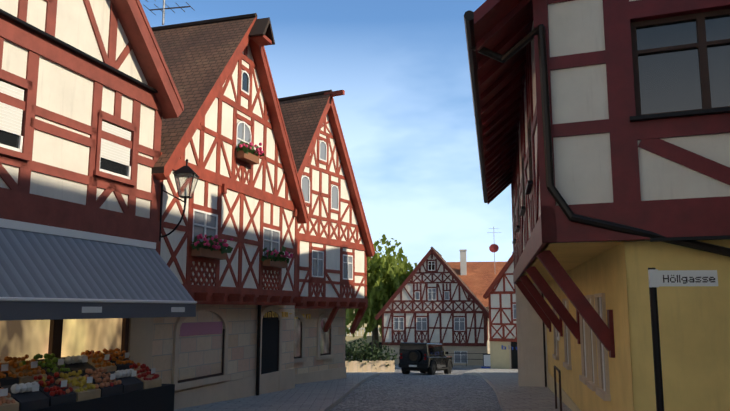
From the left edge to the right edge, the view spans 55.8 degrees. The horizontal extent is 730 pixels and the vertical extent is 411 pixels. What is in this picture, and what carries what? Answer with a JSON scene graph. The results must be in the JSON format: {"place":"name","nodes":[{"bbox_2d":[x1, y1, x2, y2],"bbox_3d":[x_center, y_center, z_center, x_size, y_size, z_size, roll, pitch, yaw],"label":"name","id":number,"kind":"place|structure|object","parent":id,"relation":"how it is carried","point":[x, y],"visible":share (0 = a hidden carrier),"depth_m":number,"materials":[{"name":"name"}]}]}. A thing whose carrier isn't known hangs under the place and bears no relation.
{"place":"outdoors","nodes":[
{"label":"outdoors","id":0,"kind":"place"},
{"bbox_2d":[174,373,379,410],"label":"pavement","id":1,"kind":"structure","parent":0,"point":[327,395],"depth_m":19.35,"materials":[{"name":"stone"}]},
{"bbox_2d":[0,348,174,410],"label":"fruit stand","id":2,"kind":"object","parent":1,"relation":"on","point":[111,380],"visible":1,"depth_m":11.68,"materials":[{"name":"multicoloured food"}]},
{"bbox_2d":[0,0,183,368],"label":"house","id":3,"kind":"structure","parent":1,"relation":"on","point":[90,97],"depth_m":13.10,"materials":[{"name":"white paint"}]},
{"bbox_2d":[0,218,196,320],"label":"awning","id":4,"kind":"object","parent":3,"relation":"attached to","point":[50,272],"visible":1,"depth_m":11.94,"materials":[{"name":"fabric"}]},
{"bbox_2d":[159,159,198,240],"bbox_3d":[-4.172,-0.134,15.305,0.870,1.835,0.506,0,-9,-1],"label":"lantern","id":5,"kind":"object","parent":3,"relation":"attached to","point":[186,177],"visible":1,"depth_m":15.21,"materials":[{"name":"black metal"}]},
{"bbox_2d":[151,13,308,408],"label":"house","id":6,"kind":"structure","parent":1,"relation":"on","point":[226,249],"depth_m":18.99,"materials":[{"name":"white paint"}]},
{"bbox_2d":[144,0,194,24],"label":"antenna","id":7,"kind":"object","parent":6,"relation":"on","point":[163,12],"visible":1,"depth_m":20.42,"materials":[{"name":"silver metal"}]},
{"bbox_2d":[278,90,374,383],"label":"house","id":8,"kind":"structure","parent":1,"relation":"on","point":[335,248],"depth_m":26.95,"materials":[{"name":"white paint"}]},
{"bbox_2d":[140,0,512,270],"label":"sky","id":9,"kind":"structure","parent":0,"point":[405,112],"materials":[{"name":"blue"}]},
{"bbox_2d":[330,355,501,410],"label":"street ground","id":10,"kind":"structure","parent":0,"point":[456,389],"depth_m":22.45,"materials":[{"name":"grey stone"}]},
{"bbox_2d":[345,328,381,354],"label":"house","id":11,"kind":"structure","parent":10,"relation":"on","point":[350,338],"depth_m":76.89,"materials":[{"name":"paint"}]},
{"bbox_2d":[347,257,380,334],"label":"yellow house","id":12,"kind":"structure","parent":10,"relation":"on","point":[359,331],"depth_m":90.87,"materials":[{"name":"paint"}]},
{"bbox_2d":[345,360,394,371],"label":"wall","id":13,"kind":"structure","parent":10,"relation":"on","point":[369,366],"depth_m":48.39,"materials":[{"name":"stone"}]},
{"bbox_2d":[345,338,396,366],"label":"shrubs","id":14,"kind":"object","parent":13,"relation":"on","point":[367,354],"visible":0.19,"depth_m":48.90,"materials":[{"name":"green plant"}]},
{"bbox_2d":[345,233,416,350],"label":"willow tree","id":15,"kind":"object","parent":10,"relation":"on","point":[388,274],"visible":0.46,"depth_m":65.19,"materials":[{"name":"green plant"}]},
{"bbox_2d":[399,342,452,374],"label":"suv","id":16,"kind":"object","parent":10,"relation":"on","point":[430,358],"visible":1,"depth_m":42.64,"materials":[{"name":"black paint"}]},
{"bbox_2d":[375,247,488,365],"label":"house","id":17,"kind":"structure","parent":10,"relation":"on","point":[433,299],"depth_m":57.95,"materials":[{"name":"white paint"}]},
{"bbox_2d":[447,249,506,353],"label":"house","id":18,"kind":"structure","parent":10,"relation":"on","point":[477,278],"depth_m":69.09,"materials":[{"name":"orange tile"}]},
{"bbox_2d":[487,227,500,264],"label":"satellite dish antenna","id":19,"kind":"object","parent":18,"relation":"on","point":[494,248],"visible":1,"depth_m":68.96,"materials":[{"name":"red metal"}]},
{"bbox_2d":[483,252,517,368],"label":"half-timbered house","id":20,"kind":"structure","parent":10,"relation":"on","point":[500,293],"depth_m":51.38,"materials":[{"name":"white paint"}]},
{"bbox_2d":[351,358,482,368],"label":"pavement","id":21,"kind":"structure","parent":0,"point":[455,366],"depth_m":55.81,"materials":[{"name":"stone"}]},
{"bbox_2d":[348,353,486,365],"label":"railing","id":22,"kind":"object","parent":21,"relation":"on","point":[455,353],"visible":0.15,"depth_m":55.51,"materials":[{"name":"grey metal"}]},
{"bbox_2d":[464,368,633,410],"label":"pavement","id":23,"kind":"structure","parent":0,"point":[511,394],"depth_m":21.01,"materials":[{"name":"stone"}]},
{"bbox_2d":[481,354,490,367],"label":"aboard sign","id":24,"kind":"object","parent":23,"relation":"on","point":[486,361],"visible":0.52,"depth_m":51.97,"materials":[{"name":"grey"}]},
{"bbox_2d":[554,365,561,410],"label":"handrail","id":25,"kind":"object","parent":23,"relation":"on","point":[555,386],"visible":0.96,"depth_m":15.74,"materials":[{"name":"black metal"}]},
{"bbox_2d":[464,0,729,410],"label":"house","id":26,"kind":"structure","parent":23,"relation":"on","point":[603,133],"depth_m":9.34,"materials":[{"name":"yellow paint"}]},
{"bbox_2d":[648,268,717,410],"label":"street sign","id":27,"kind":"object","parent":23,"relation":"on","point":[657,278],"visible":1,"depth_m":7.35,"materials":[{"name":"black metal"}]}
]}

